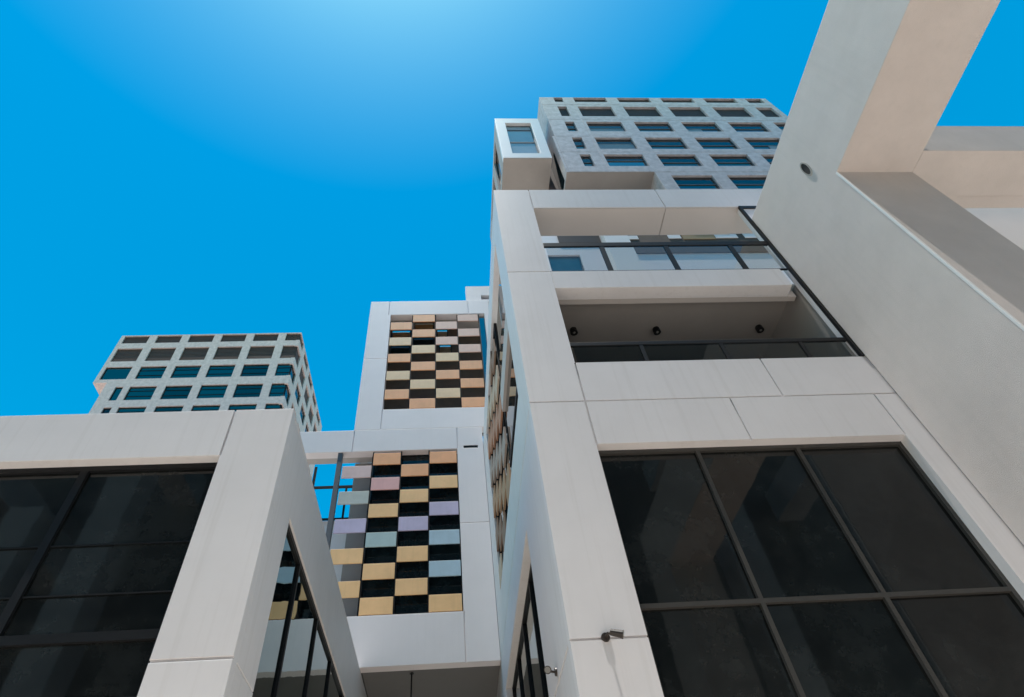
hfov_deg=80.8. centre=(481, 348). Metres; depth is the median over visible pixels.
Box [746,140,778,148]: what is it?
window
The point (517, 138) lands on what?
box window
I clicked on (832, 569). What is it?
window
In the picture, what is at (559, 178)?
window
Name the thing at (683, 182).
window
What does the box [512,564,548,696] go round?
window
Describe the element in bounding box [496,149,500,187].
window
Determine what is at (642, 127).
window
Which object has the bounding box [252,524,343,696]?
window
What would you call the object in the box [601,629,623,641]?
security camera
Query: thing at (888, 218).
concrete portal
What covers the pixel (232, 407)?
window
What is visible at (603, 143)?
window
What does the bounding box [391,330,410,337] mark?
window
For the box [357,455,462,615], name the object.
window
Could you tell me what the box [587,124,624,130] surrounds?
window
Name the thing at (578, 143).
window
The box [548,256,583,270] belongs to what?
window
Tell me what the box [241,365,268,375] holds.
window
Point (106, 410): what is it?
window
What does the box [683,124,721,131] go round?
window
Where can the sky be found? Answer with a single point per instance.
(168, 167)
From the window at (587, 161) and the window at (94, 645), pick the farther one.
the window at (587, 161)
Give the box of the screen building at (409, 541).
[300,286,500,696]
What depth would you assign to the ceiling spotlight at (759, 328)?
19.60 m
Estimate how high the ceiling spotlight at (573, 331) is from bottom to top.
0.200 m
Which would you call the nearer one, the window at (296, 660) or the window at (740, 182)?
the window at (296, 660)
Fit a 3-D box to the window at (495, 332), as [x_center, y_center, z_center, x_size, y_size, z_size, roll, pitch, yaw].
[0.726,4.150,23.886,0.120,8.040,6.800,-1,-50,-4]
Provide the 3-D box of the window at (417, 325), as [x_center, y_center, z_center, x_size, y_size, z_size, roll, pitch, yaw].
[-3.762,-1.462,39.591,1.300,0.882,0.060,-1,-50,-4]
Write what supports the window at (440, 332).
in the screen building at (409, 541)
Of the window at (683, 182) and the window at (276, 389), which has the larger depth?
the window at (276, 389)
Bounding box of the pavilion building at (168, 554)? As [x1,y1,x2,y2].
[0,409,366,696]
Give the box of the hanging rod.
[410,672,413,696]
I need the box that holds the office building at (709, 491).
[483,189,1023,696]
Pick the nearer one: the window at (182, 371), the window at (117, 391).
the window at (117, 391)
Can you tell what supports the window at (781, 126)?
in the residential tower at (574, 143)
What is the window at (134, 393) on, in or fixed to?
in the apartment tower at (189, 372)
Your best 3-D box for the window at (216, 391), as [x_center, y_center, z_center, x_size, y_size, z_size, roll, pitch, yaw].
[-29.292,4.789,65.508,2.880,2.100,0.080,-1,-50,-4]
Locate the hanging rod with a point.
(411, 673)
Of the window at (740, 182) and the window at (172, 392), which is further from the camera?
the window at (172, 392)
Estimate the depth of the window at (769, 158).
41.06 m
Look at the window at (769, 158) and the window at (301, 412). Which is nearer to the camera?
the window at (769, 158)
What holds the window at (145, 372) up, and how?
in the apartment tower at (189, 372)
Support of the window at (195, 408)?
in the apartment tower at (189, 372)
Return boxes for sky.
[0,0,1023,520]
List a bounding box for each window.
[0,462,217,696]
[100,368,131,379]
[101,408,110,413]
[109,388,122,400]
[117,407,145,412]
[124,387,156,399]
[135,367,166,378]
[154,406,183,411]
[161,386,191,398]
[171,366,200,377]
[191,405,219,410]
[197,385,227,397]
[206,365,234,376]
[228,405,256,411]
[233,384,262,396]
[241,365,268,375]
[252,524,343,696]
[265,404,280,408]
[269,384,286,396]
[275,364,291,375]
[284,385,289,402]
[289,365,294,383]
[295,386,299,403]
[300,406,303,423]
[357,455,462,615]
[390,345,409,353]
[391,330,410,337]
[413,337,433,344]
[414,322,433,329]
[436,329,447,336]
[439,345,451,352]
[489,323,511,558]
[495,118,551,160]
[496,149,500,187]
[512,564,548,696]
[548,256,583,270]
[552,154,564,189]
[566,124,576,130]
[573,139,585,148]
[580,156,593,165]
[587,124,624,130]
[595,139,636,148]
[598,441,1023,696]
[604,156,647,165]
[635,124,672,130]
[646,139,687,148]
[658,156,701,165]
[672,177,720,188]
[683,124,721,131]
[697,140,737,148]
[710,156,754,165]
[729,177,766,188]
[730,124,768,131]
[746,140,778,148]
[763,156,773,163]
[775,124,784,130]
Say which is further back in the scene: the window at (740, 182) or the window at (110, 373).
the window at (110, 373)
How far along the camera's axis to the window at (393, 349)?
37.72 m
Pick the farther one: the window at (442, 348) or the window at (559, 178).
the window at (559, 178)
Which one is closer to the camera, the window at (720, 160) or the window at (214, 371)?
the window at (720, 160)
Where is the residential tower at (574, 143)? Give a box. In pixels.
[490,97,793,283]
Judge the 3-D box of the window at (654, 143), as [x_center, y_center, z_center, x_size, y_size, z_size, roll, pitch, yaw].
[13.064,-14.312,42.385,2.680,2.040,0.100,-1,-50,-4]
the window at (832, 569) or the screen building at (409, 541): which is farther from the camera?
the screen building at (409, 541)
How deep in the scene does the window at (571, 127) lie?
44.55 m
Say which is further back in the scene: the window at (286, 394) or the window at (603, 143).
the window at (286, 394)
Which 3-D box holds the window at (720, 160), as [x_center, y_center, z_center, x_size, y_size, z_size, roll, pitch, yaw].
[16.873,-12.494,40.394,2.680,1.880,0.100,-1,-50,-4]
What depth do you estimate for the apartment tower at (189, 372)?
68.15 m
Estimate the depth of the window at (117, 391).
64.91 m
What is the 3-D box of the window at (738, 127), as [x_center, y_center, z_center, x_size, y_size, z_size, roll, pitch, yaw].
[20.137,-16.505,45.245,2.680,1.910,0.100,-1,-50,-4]
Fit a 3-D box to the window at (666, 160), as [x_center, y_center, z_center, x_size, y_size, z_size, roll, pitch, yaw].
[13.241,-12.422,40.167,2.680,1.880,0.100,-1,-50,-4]
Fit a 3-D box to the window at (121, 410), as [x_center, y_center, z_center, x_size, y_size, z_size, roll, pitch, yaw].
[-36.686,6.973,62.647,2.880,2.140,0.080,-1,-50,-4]
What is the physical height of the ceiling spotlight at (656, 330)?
0.200 m
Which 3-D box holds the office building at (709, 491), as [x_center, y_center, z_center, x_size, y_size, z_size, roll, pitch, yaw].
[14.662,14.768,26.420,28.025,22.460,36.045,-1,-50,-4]
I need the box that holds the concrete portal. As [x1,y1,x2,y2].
[752,0,1023,544]
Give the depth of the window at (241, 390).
65.83 m
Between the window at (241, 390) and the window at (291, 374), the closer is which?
the window at (241, 390)
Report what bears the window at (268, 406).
in the apartment tower at (189, 372)
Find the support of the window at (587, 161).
in the residential tower at (574, 143)
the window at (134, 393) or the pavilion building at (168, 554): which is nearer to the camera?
the pavilion building at (168, 554)
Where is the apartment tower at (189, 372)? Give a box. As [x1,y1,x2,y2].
[88,332,321,477]
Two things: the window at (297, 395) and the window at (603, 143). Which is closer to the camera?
the window at (603, 143)
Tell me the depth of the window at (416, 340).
38.42 m
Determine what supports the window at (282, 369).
in the apartment tower at (189, 372)
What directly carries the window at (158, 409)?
in the apartment tower at (189, 372)
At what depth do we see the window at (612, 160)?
40.09 m
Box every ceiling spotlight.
[570,327,577,335]
[652,326,660,334]
[755,324,763,332]
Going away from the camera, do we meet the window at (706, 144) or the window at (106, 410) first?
the window at (706, 144)

